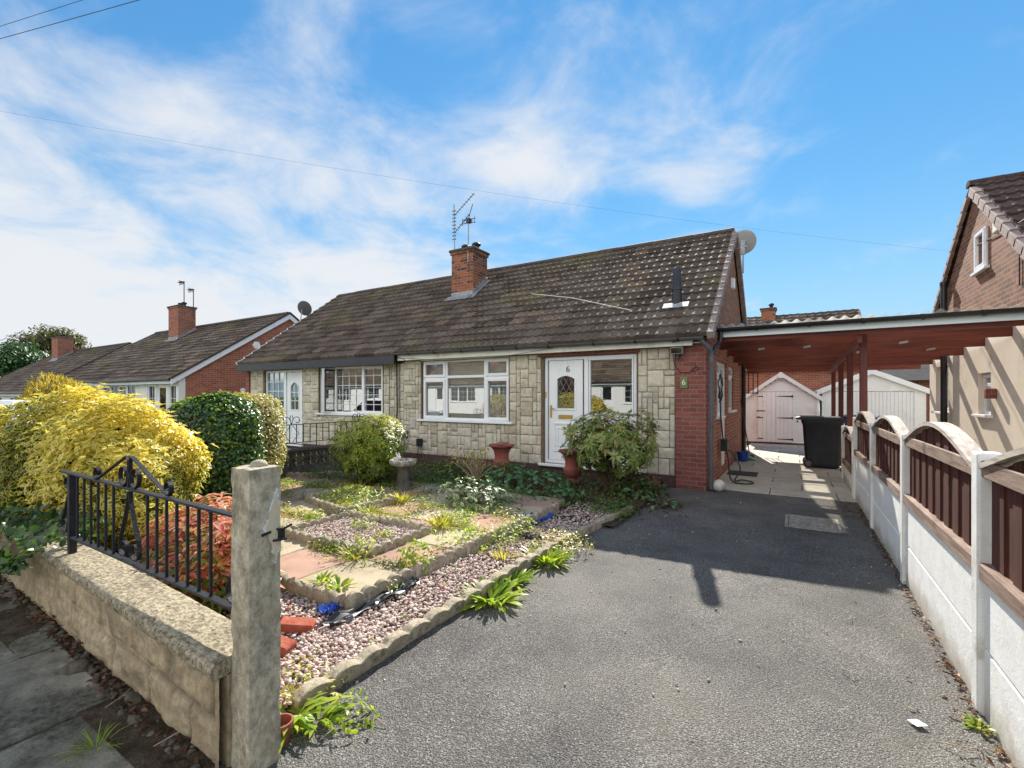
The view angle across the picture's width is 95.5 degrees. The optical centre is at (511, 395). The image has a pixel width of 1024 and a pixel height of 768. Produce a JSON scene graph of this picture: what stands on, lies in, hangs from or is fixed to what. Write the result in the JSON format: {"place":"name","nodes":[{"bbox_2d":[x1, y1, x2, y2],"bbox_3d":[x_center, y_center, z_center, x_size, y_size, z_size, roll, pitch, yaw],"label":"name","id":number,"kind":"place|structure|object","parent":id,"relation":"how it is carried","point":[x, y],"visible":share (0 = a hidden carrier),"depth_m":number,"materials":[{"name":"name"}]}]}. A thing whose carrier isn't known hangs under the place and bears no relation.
{"place":"outdoors","nodes":[
{"label":"outdoors","id":0,"kind":"place"},
{"bbox_2d":[0,587,133,767],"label":"pavement","id":1,"kind":"structure","parent":0,"point":[42,704],"depth_m":2.29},
{"bbox_2d":[0,579,293,767],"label":"verge soil","id":2,"kind":"structure","parent":0,"point":[135,751],"depth_m":2.19,"materials":[{"name":"brown soil"}]},
{"bbox_2d":[45,719,129,767],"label":"grass tuft","id":3,"kind":"object","parent":2,"relation":"on","point":[97,738],"visible":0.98,"depth_m":2.06,"materials":[{"name":"green plant"}]},
{"bbox_2d":[0,574,201,767],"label":"rubble","id":4,"kind":"object","parent":2,"relation":"on","point":[80,665],"visible":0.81,"depth_m":2.59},
{"bbox_2d":[0,575,202,765],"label":"wall leaf litter","id":5,"kind":"object","parent":2,"relation":"on","point":[106,685],"depth_m":2.49,"materials":[{"name":"plant"}]},
{"bbox_2d":[287,630,408,714],"bbox_3d":[-0.871,1.509,2.575,0.107,0.131,0.735,0,0,32],"label":"edging stone","id":6,"kind":"object","parent":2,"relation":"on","point":[365,660],"visible":0.87,"depth_m":2.51,"materials":[{"name":"concrete"}]},
{"bbox_2d":[111,502,618,712],"bbox_3d":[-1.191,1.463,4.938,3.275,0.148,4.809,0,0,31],"label":"gravel","id":7,"kind":"structure","parent":0,"point":[323,638],"depth_m":3.36,"materials":[{"name":"gravel"}]},
{"bbox_2d":[0,383,218,553],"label":"hedge","id":8,"kind":"object","parent":7,"relation":"on","point":[75,432],"visible":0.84,"depth_m":4.29,"materials":[{"name":"yellow plant"}]},
{"bbox_2d":[124,492,288,614],"bbox_3d":[-2.245,1.160,3.416,1.456,0.813,0.946,0,0,31],"label":"shrub","id":9,"kind":"object","parent":7,"relation":"on","point":[221,562],"visible":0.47,"depth_m":3.16,"materials":[{"name":"red plant"}]},
{"bbox_2d":[163,389,266,500],"bbox_3d":[-4.338,0.738,6.726,1.546,1.656,1.139,0,0,31],"label":"bush","id":10,"kind":"object","parent":7,"relation":"on","point":[228,425],"visible":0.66,"depth_m":6.33,"materials":[{"name":"green plant"}]},
{"bbox_2d":[233,391,287,472],"bbox_3d":[-4.371,0.737,7.653,1.265,1.619,1.106,0,0,31],"label":"bush","id":11,"kind":"object","parent":7,"relation":"on","point":[271,423],"visible":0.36,"depth_m":7.56,"materials":[{"name":"green plant"}]},
{"bbox_2d":[280,635,296,657],"bbox_3d":[-1.380,1.460,2.730,0.215,0.098,0.102,0,0,17],"label":"loose brick","id":12,"kind":"object","parent":7,"relation":"on","point":[287,645],"visible":0.4,"depth_m":2.70,"materials":[{"name":"brick"}]},
{"bbox_2d":[280,616,315,633],"bbox_3d":[-1.374,1.470,2.971,0.216,0.097,0.105,0,0,-9],"label":"loose brick","id":13,"kind":"object","parent":7,"relation":"on","point":[298,625],"visible":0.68,"depth_m":2.94,"materials":[{"name":"brick"}]},
{"bbox_2d":[280,655,343,705],"bbox_3d":[-1.099,1.484,2.419,0.569,0.119,0.364,0,0,31],"label":"weed","id":14,"kind":"object","parent":7,"relation":"on","point":[295,689],"visible":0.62,"depth_m":2.37,"materials":[{"name":"green plant"}]},
{"bbox_2d":[289,579,345,610],"bbox_3d":[-1.427,1.473,3.396,0.554,0.164,0.055,0,0,29],"label":"edging stone","id":15,"kind":"object","parent":7,"relation":"on","point":[311,592],"visible":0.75,"depth_m":3.37,"materials":[{"name":"concrete"}]},
{"bbox_2d":[317,601,344,614],"bbox_3d":[-1.256,1.448,3.204,0.155,0.063,0.144,0,0,31],"label":"plastic sheet","id":16,"kind":"object","parent":7,"relation":"on","point":[330,607],"visible":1,"depth_m":3.19,"materials":[{"name":"plastic"}]},
{"bbox_2d":[318,576,419,627],"bbox_3d":[-0.974,1.461,3.331,0.138,0.055,0.874,0,0,31],"label":"membrane","id":17,"kind":"object","parent":7,"relation":"on","point":[334,618],"visible":0.99,"depth_m":3.24,"materials":[{"name":"black plastic"}]},
{"bbox_2d":[344,567,414,609],"bbox_3d":[-0.976,1.468,3.511,0.055,0.169,0.648,0,0,32],"label":"edging stone","id":18,"kind":"object","parent":7,"relation":"on","point":[356,598],"visible":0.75,"depth_m":3.43,"materials":[{"name":"concrete"}]},
{"bbox_2d":[414,545,465,577],"bbox_3d":[-0.626,1.469,4.066,0.055,0.169,0.649,0,0,33],"label":"edging stone","id":19,"kind":"object","parent":7,"relation":"on","point":[448,556],"visible":0.66,"depth_m":4.04,"materials":[{"name":"concrete"}]},
{"bbox_2d":[436,475,520,512],"bbox_3d":[-0.412,1.266,6.058,1.179,0.438,0.854,0,0,31],"label":"euonymus","id":20,"kind":"object","parent":7,"relation":"on","point":[475,495],"visible":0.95,"depth_m":5.94,"materials":[{"name":"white plant"}]},
{"bbox_2d":[464,528,502,557],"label":"edging stone","id":21,"kind":"object","parent":7,"relation":"on","point":[472,547],"visible":0.58,"depth_m":4.52,"materials":[{"name":"concrete"}]},
{"bbox_2d":[475,558,527,596],"bbox_3d":[-0.085,1.502,3.834,0.107,0.131,0.738,0,0,30],"label":"edging stone","id":22,"kind":"object","parent":7,"relation":"on","point":[507,571],"visible":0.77,"depth_m":3.81,"materials":[{"name":"concrete"}]},
{"bbox_2d":[475,514,540,554],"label":"weed","id":23,"kind":"object","parent":7,"relation":"on","point":[505,539],"visible":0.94,"depth_m":4.73,"materials":[{"name":"green plant"}]},
{"bbox_2d":[503,514,534,536],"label":"edging stone","id":24,"kind":"object","parent":7,"relation":"on","point":[509,532],"visible":0.62,"depth_m":5.13,"materials":[{"name":"concrete"}]},
{"bbox_2d":[533,503,558,520],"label":"edging stone","id":25,"kind":"object","parent":7,"relation":"on","point":[553,508],"visible":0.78,"depth_m":5.70,"materials":[{"name":"concrete"}]},
{"bbox_2d":[524,528,594,559],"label":"weed","id":26,"kind":"object","parent":7,"relation":"on","point":[569,548],"visible":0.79,"depth_m":4.62,"materials":[{"name":"green plant"}]},
{"bbox_2d":[190,470,563,595],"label":"garden paving","id":27,"kind":"structure","parent":0,"point":[300,560],"depth_m":4.98,"materials":[{"name":"beige stone"}]},
{"bbox_2d":[285,527,322,545],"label":"edging stone","id":28,"kind":"object","parent":27,"relation":"on","point":[297,534],"visible":0.84,"depth_m":4.57,"materials":[{"name":"concrete"}]},
{"bbox_2d":[290,512,349,530],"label":"edging stone","id":29,"kind":"object","parent":27,"relation":"on","point":[321,520],"visible":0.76,"depth_m":5.12,"materials":[{"name":"concrete"}]},
{"bbox_2d":[323,574,358,590],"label":"weed","id":30,"kind":"object","parent":27,"relation":"on","point":[335,581],"visible":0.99,"depth_m":3.50,"materials":[{"name":"green plant"}]},
{"bbox_2d":[320,536,367,556],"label":"edging stone","id":31,"kind":"object","parent":27,"relation":"on","point":[329,539],"visible":0.67,"depth_m":4.25,"materials":[{"name":"concrete"}]},
{"bbox_2d":[316,483,389,505],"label":"weed","id":32,"kind":"object","parent":27,"relation":"on","point":[349,493],"visible":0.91,"depth_m":6.16,"materials":[{"name":"green plant"}]},
{"bbox_2d":[349,510,384,523],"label":"edging stone","id":33,"kind":"object","parent":27,"relation":"on","point":[376,518],"visible":0.74,"depth_m":5.29,"materials":[{"name":"concrete"}]},
{"bbox_2d":[345,496,397,512],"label":"edging stone","id":34,"kind":"object","parent":27,"relation":"on","point":[386,501],"visible":0.74,"depth_m":5.93,"materials":[{"name":"concrete"}]},
{"bbox_2d":[368,526,430,556],"bbox_3d":[-1.065,1.394,4.497,0.055,0.089,0.804,0,0,30],"label":"edging stone","id":35,"kind":"object","parent":27,"relation":"on","point":[393,543],"visible":0.98,"depth_m":4.42,"materials":[{"name":"concrete"}]},
{"bbox_2d":[385,516,427,529],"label":"edging stone","id":36,"kind":"object","parent":27,"relation":"on","point":[396,521],"visible":0.8,"depth_m":5.01,"materials":[{"name":"concrete"}]},
{"bbox_2d":[396,538,433,574],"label":"weed","id":37,"kind":"object","parent":27,"relation":"on","point":[410,556],"visible":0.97,"depth_m":3.92,"materials":[{"name":"green plant"}]},
{"bbox_2d":[422,508,458,528],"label":"weed","id":38,"kind":"object","parent":27,"relation":"on","point":[442,519],"visible":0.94,"depth_m":5.08,"materials":[{"name":"yellow plant"}]},
{"bbox_2d":[432,524,488,550],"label":"weed","id":39,"kind":"object","parent":27,"relation":"on","point":[469,530],"visible":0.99,"depth_m":4.54,"materials":[{"name":"green plant"}]},
{"bbox_2d":[346,461,669,526],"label":"bed soil","id":40,"kind":"structure","parent":0,"point":[612,523],"depth_m":7.49,"materials":[{"name":"soil"}]},
{"bbox_2d":[300,465,344,481],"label":"fern","id":41,"kind":"object","parent":40,"relation":"on","point":[329,476],"visible":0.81,"depth_m":8.00,"materials":[{"name":"green plant"}]},
{"bbox_2d":[327,413,409,484],"bbox_3d":[-2.328,0.886,7.657,1.337,1.206,1.224,0,0,31],"label":"bush","id":42,"kind":"object","parent":40,"relation":"on","point":[369,457],"visible":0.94,"depth_m":7.34,"materials":[{"name":"green plant"}]},
{"bbox_2d":[389,458,416,490],"bbox_3d":[-1.654,1.228,7.076,0.432,0.505,0.410,0,0,31],"label":"bird bath","id":43,"kind":"object","parent":40,"relation":"on","point":[403,465],"visible":0.94,"depth_m":7.00,"materials":[{"name":"stone"}]},
{"bbox_2d":[422,457,473,478],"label":"leafy plant","id":44,"kind":"object","parent":40,"relation":"on","point":[449,473],"visible":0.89,"depth_m":8.31,"materials":[{"name":"green plant"}]},
{"bbox_2d":[446,446,505,480],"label":"dry shrub","id":45,"kind":"object","parent":40,"relation":"on","point":[476,468],"visible":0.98,"depth_m":8.01,"materials":[{"name":"brown plant"}]},
{"bbox_2d":[334,455,653,513],"bbox_3d":[-0.643,1.447,8.287,5.772,0.151,2.590,0,0,31],"label":"ground cover","id":46,"kind":"object","parent":40,"relation":"on","point":[573,499],"visible":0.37,"depth_m":7.54,"materials":[{"name":"green plant"}]},
{"bbox_2d":[489,443,514,473],"bbox_3d":[-0.194,1.195,8.792,0.500,0.540,0.500,0,0,31],"label":"urn","id":47,"kind":"object","parent":40,"relation":"on","point":[501,451],"visible":0.75,"depth_m":8.67,"materials":[{"name":"ceramic"}]},
{"bbox_2d":[483,462,531,485],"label":"hosta","id":48,"kind":"object","parent":40,"relation":"on","point":[514,468],"visible":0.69,"depth_m":7.80,"materials":[{"name":"green plant"}]},
{"bbox_2d":[317,477,704,519],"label":"bed leaf litter","id":49,"kind":"object","parent":40,"relation":"on","point":[659,505],"visible":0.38,"depth_m":6.44,"materials":[{"name":"plant"}]},
{"bbox_2d":[493,469,572,495],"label":"hosta","id":50,"kind":"object","parent":40,"relation":"on","point":[534,477],"visible":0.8,"depth_m":7.40,"materials":[{"name":"green plant"}]},
{"bbox_2d":[516,482,590,506],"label":"leafy plant","id":51,"kind":"object","parent":40,"relation":"on","point":[566,492],"visible":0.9,"depth_m":6.58,"materials":[{"name":"green plant"}]},
{"bbox_2d":[558,448,581,482],"bbox_3d":[1.033,1.195,7.885,0.500,0.540,0.500,0,0,31],"label":"urn","id":52,"kind":"object","parent":40,"relation":"on","point":[571,471],"visible":0.61,"depth_m":7.76,"materials":[{"name":"ceramic"}]},
{"bbox_2d":[559,407,660,492],"bbox_3d":[1.495,0.847,7.182,1.580,1.338,1.383,0,0,31],"label":"rhododendron","id":53,"kind":"object","parent":40,"relation":"on","point":[603,448],"visible":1,"depth_m":6.91,"materials":[{"name":"green plant"}]},
{"bbox_2d":[590,497,642,520],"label":"weed","id":54,"kind":"object","parent":40,"relation":"on","point":[625,513],"visible":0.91,"depth_m":5.93,"materials":[{"name":"green plant"}]},
{"bbox_2d":[605,471,668,499],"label":"leafy plant","id":55,"kind":"object","parent":40,"relation":"on","point":[637,493],"visible":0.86,"depth_m":6.88,"materials":[{"name":"green plant"}]},
{"bbox_2d":[0,0,1023,356],"label":"sky","id":56,"kind":"structure","parent":0,"point":[864,121],"materials":[{"name":"blue"}]},
{"bbox_2d":[214,487,1013,767],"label":"driveway","id":57,"kind":"structure","parent":0,"point":[488,688],"depth_m":2.64,"materials":[{"name":"grey asphalt"}]},
{"bbox_2d":[280,713,293,746],"bbox_3d":[-1.030,1.500,2.073,0.104,0.100,0.102,0,0,31],"label":"flower pot","id":58,"kind":"object","parent":57,"relation":"on","point":[287,719],"visible":0.5,"depth_m":2.08,"materials":[{"name":"ceramic"}]},
{"bbox_2d":[244,692,351,767],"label":"weed","id":59,"kind":"object","parent":57,"relation":"on","point":[304,722],"visible":0.49,"depth_m":2.18,"materials":[{"name":"green plant"}]},
{"bbox_2d":[286,700,357,738],"bbox_3d":[-0.931,1.519,2.195,0.337,0.053,0.291,0,0,2],"label":"weed","id":60,"kind":"object","parent":57,"relation":"on","point":[310,717],"visible":0.62,"depth_m":2.22,"materials":[{"name":"green plant"}]},
{"bbox_2d":[325,686,379,733],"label":"weed","id":61,"kind":"object","parent":57,"relation":"on","point":[349,730],"visible":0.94,"depth_m":2.17,"materials":[{"name":"green plant"}]},
{"bbox_2d":[402,588,479,643],"bbox_3d":[-0.478,1.506,3.204,0.107,0.131,0.736,0,0,33],"label":"edging stone","id":62,"kind":"object","parent":57,"relation":"on","point":[416,628],"visible":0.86,"depth_m":3.12,"materials":[{"name":"concrete"}]},
{"bbox_2d":[458,575,530,612],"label":"weed","id":63,"kind":"object","parent":57,"relation":"on","point":[497,589],"visible":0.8,"depth_m":3.51,"materials":[{"name":"green plant"}]},
{"bbox_2d":[487,567,540,591],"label":"weed","id":64,"kind":"object","parent":57,"relation":"on","point":[521,575],"visible":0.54,"depth_m":3.88,"materials":[{"name":"green plant"}]},
{"bbox_2d":[105,503,976,752],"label":"twigs","id":65,"kind":"object","parent":57,"relation":"on","point":[386,725],"visible":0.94,"depth_m":2.17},
{"bbox_2d":[524,537,564,569],"bbox_3d":[0.308,1.507,4.465,0.110,0.131,0.736,0,0,31],"label":"edging stone","id":66,"kind":"object","parent":57,"relation":"on","point":[540,551],"visible":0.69,"depth_m":4.35,"materials":[{"name":"concrete"}]},
{"bbox_2d":[520,542,574,570],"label":"weed","id":67,"kind":"object","parent":57,"relation":"on","point":[548,558],"visible":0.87,"depth_m":4.26,"materials":[{"name":"green plant"}]},
{"bbox_2d":[560,519,601,545],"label":"edging stone","id":68,"kind":"object","parent":57,"relation":"on","point":[587,529],"visible":0.72,"depth_m":5.15,"materials":[{"name":"concrete"}]},
{"bbox_2d":[567,494,1016,767],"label":"fallen leaves","id":69,"kind":"object","parent":57,"relation":"on","point":[957,674],"visible":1,"depth_m":2.62,"materials":[{"name":"plant"}]},
{"bbox_2d":[785,514,842,533],"bbox_3d":[3.622,1.542,5.616,0.560,0.017,0.640,0,0,31],"label":"manhole cover","id":70,"kind":"object","parent":57,"relation":"on","point":[813,523],"visible":1,"depth_m":5.57,"materials":[{"name":"metal"}]},
{"bbox_2d":[961,713,995,735],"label":"weed","id":71,"kind":"object","parent":57,"relation":"on","point":[971,720],"visible":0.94,"depth_m":2.18,"materials":[{"name":"green plant"}]},
{"bbox_2d":[719,443,856,501],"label":"carport paving","id":72,"kind":"structure","parent":0,"point":[777,467],"depth_m":8.77,"materials":[{"name":"concrete"}]},
{"bbox_2d":[719,391,753,484],"bbox_3d":[4.048,0.698,8.376,0.570,1.700,0.602,0,0,31],"label":"garden hose","id":73,"kind":"object","parent":72,"relation":"on","point":[723,444],"visible":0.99,"depth_m":8.46,"materials":[{"name":"rubber"}]},
{"bbox_2d":[795,415,845,467],"bbox_3d":[6.650,0.999,10.060,0.888,1.098,0.662,0,0,31],"label":"wheelie bin","id":74,"kind":"object","parent":72,"relation":"on","point":[822,440],"visible":1,"depth_m":9.81,"materials":[{"name":"plastic"}]},
{"bbox_2d":[813,370,929,430],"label":"garage","id":75,"kind":"structure","parent":0,"point":[904,401],"depth_m":13.73,"materials":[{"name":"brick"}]},
{"bbox_2d":[836,391,913,430],"bbox_3d":[10.793,0.705,13.964,1.960,1.650,0.030,0,0,31],"label":"door","id":76,"kind":"structure","parent":75,"relation":"in","point":[900,404],"depth_m":13.73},
{"bbox_3d":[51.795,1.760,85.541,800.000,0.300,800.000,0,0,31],"label":"ground","id":77,"kind":"structure","parent":0,"visible":0},
{"bbox_2d":[0,335,49,376],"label":"tree","id":78,"kind":"object","parent":77,"relation":"on","point":[14,358],"visible":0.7,"depth_m":44.23,"materials":[{"name":"green plant"}]},
{"bbox_2d":[3,323,92,354],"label":"tree","id":79,"kind":"object","parent":77,"relation":"on","point":[43,339],"visible":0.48,"depth_m":68.05,"materials":[{"name":"green plant"}]},
{"bbox_2d":[15,372,93,399],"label":"golden shrub","id":80,"kind":"object","parent":77,"relation":"on","point":[43,387],"visible":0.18,"depth_m":17.65,"materials":[{"name":"yellow plant"}]},
{"bbox_2d":[0,334,131,399],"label":"pair of bungalows","id":81,"kind":"object","parent":77,"relation":"on","point":[64,358],"visible":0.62,"depth_m":30.05,"materials":[{"name":"tile"}]},
{"bbox_2d":[0,514,232,767],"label":"garden wall","id":82,"kind":"structure","parent":77,"relation":"on","point":[165,650],"depth_m":2.39,"materials":[{"name":"concrete"}]},
{"bbox_2d":[0,486,111,577],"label":"ivy","id":83,"kind":"object","parent":82,"relation":"on","point":[10,565],"visible":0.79,"depth_m":3.41,"materials":[{"name":"green plant"}]},
{"bbox_2d":[59,455,231,610],"bbox_3d":[-2.148,0.731,2.662,2.408,0.758,0.040,0,0,31],"label":"railing","id":84,"kind":"object","parent":82,"relation":"on","point":[71,505],"visible":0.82,"depth_m":2.66,"materials":[{"name":"metal"}]},
{"bbox_2d":[49,302,299,416],"bbox_3d":[-15.209,-1.400,23.680,12.850,6.600,9.189,0,0,31],"label":"pair of bungalows","id":85,"kind":"object","parent":77,"relation":"on","point":[183,356],"visible":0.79,"depth_m":19.52,"materials":[{"name":"brown tile"}]},
{"bbox_2d":[103,385,134,412],"bbox_3d":[-16.506,0.160,19.558,3.300,1.180,0.078,0,0,31],"label":"window","id":86,"kind":"structure","parent":85,"relation":"in","point":[127,389],"depth_m":19.42,"materials":[{"name":"white plastic"}]},
{"bbox_2d":[157,384,165,416],"bbox_3d":[-13.163,0.685,17.550,0.800,2.230,0.070,0,0,31],"label":"door","id":87,"kind":"structure","parent":85,"relation":"in","point":[161,388],"depth_m":17.59,"materials":[{"name":"white plastic"}]},
{"bbox_2d":[230,459,291,767],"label":"gate post","id":88,"kind":"object","parent":77,"relation":"on","point":[257,534],"visible":0.98,"depth_m":1.91,"materials":[{"name":"concrete"}]},
{"bbox_2d":[275,441,394,478],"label":"block wall","id":89,"kind":"structure","parent":77,"relation":"on","point":[323,452],"depth_m":8.88,"materials":[{"name":"brick"}]},
{"bbox_2d":[277,413,387,445],"bbox_3d":[-3.550,0.677,9.485,0.024,0.616,2.750,0,0,31],"label":"railing","id":90,"kind":"object","parent":89,"relation":"on","point":[316,429],"visible":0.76,"depth_m":8.93,"materials":[{"name":"metal"}]},
{"bbox_2d":[236,275,453,457],"bbox_3d":[-3.646,-1.103,15.767,6.730,5.405,7.583,0,0,31],"label":"bungalow","id":91,"kind":"object","parent":77,"relation":"on","point":[331,360],"visible":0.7,"depth_m":13.29,"materials":[{"name":"tile"}]},
{"bbox_2d":[287,372,301,441],"bbox_3d":[-6.221,0.325,13.347,0.730,1.980,0.070,0,0,31],"label":"door","id":92,"kind":"structure","parent":91,"relation":"in","point":[293,378],"depth_m":13.35,"materials":[{"name":"white plastic"}]},
{"bbox_2d":[315,365,382,416],"bbox_3d":[-4.259,-0.115,11.984,2.600,1.270,0.369,0,0,31],"label":"window","id":93,"kind":"structure","parent":91,"relation":"in","point":[323,412],"depth_m":12.04,"materials":[{"name":"white plastic"}]},
{"bbox_2d":[391,227,747,490],"bbox_3d":[2.043,-1.300,12.323,7.130,5.800,7.585,0,0,31],"label":"bungalow","id":94,"kind":"object","parent":77,"relation":"on","point":[666,292],"visible":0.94,"depth_m":9.49,"materials":[{"name":"stone"}]},
{"bbox_2d":[417,357,512,424],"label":"window","id":95,"kind":"structure","parent":94,"relation":"in","point":[470,390],"depth_m":10.27,"materials":[{"name":"white plastic"}]},
{"bbox_2d":[549,360,582,459],"bbox_3d":[1.025,0.287,8.938,0.705,1.925,0.106,0,0,31],"label":"door","id":96,"kind":"structure","parent":94,"relation":"in","point":[559,418],"depth_m":8.99,"materials":[{"name":"white plastic"}]},
{"bbox_2d":[719,362,724,466],"bbox_3d":[4.213,0.390,9.414,0.075,2.080,0.770,0,0,31],"label":"side door","id":97,"kind":"structure","parent":94,"relation":"in","point":[722,367],"depth_m":9.68,"materials":[{"name":"white plastic"}]},
{"bbox_2d":[738,230,756,272],"bbox_3d":[5.850,-3.536,11.628,0.657,1.073,0.493,0,0,-42],"label":"satellite dish","id":98,"kind":"object","parent":94,"relation":"attached to","point":[747,239],"visible":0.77,"depth_m":11.45,"materials":[{"name":"metal"}]},
{"bbox_2d":[746,303,860,395],"bbox_3d":[10.618,-1.440,23.956,11.750,6.080,7.471,0,0,31],"label":"bungalow","id":99,"kind":"object","parent":77,"relation":"on","point":[813,380],"visible":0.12,"depth_m":20.54,"materials":[{"name":"red brick"}]},
{"bbox_2d":[878,364,929,421],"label":"outbuilding","id":100,"kind":"structure","parent":77,"relation":"on","point":[921,376],"depth_m":18.64,"materials":[{"name":"red brick"}]},
{"bbox_2d":[841,411,1023,767],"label":"fence","id":101,"kind":"object","parent":77,"relation":"on","point":[941,504],"visible":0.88,"depth_m":2.62,"materials":[{"name":"white concrete"}]},
{"bbox_2d":[930,171,1023,453],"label":"bungalow","id":102,"kind":"object","parent":77,"relation":"on","point":[984,275],"visible":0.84,"depth_m":7.71,"materials":[{"name":"beige paint"}]},
{"bbox_2d":[970,225,989,276],"bbox_3d":[7.953,-2.447,7.892,0.100,0.725,0.700,0,0,31],"label":"window","id":103,"kind":"structure","parent":102,"relation":"in","point":[979,268],"depth_m":7.79,"materials":[{"name":"white plastic"}]},
{"bbox_2d":[971,373,992,417],"bbox_3d":[7.929,-0.008,7.766,0.200,0.745,0.760,0,0,31],"label":"window","id":104,"kind":"structure","parent":102,"relation":"in","point":[987,376],"depth_m":7.86,"materials":[{"name":"white plastic"}]},
{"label":"back yard","id":105,"kind":"structure","parent":0,"visible":0},
{"bbox_2d":[746,372,823,444],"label":"shed","id":106,"kind":"structure","parent":105,"relation":"on","point":[777,403],"depth_m":14.71,"materials":[{"name":"wood"}]},
{"bbox_2d":[757,392,775,441],"bbox_3d":[8.146,0.683,14.913,0.538,1.585,0.041,0,0,31],"label":"door","id":107,"kind":"structure","parent":106,"relation":"in","point":[766,410],"depth_m":14.89,"materials":[{"name":"white wood"}]},
{"bbox_2d":[776,392,792,442],"bbox_3d":[8.584,0.683,14.651,0.461,1.585,0.034,0,0,31],"label":"door","id":108,"kind":"structure","parent":106,"relation":"in","point":[784,417],"depth_m":14.64,"materials":[{"name":"white wood"}]},
{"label":"neighbouring driveway","id":109,"kind":"structure","parent":0,"visible":0},
{"bbox_2d":[713,307,1023,465],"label":"carport","id":110,"kind":"object","parent":109,"relation":"on","point":[832,345],"visible":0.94,"depth_m":7.72,"materials":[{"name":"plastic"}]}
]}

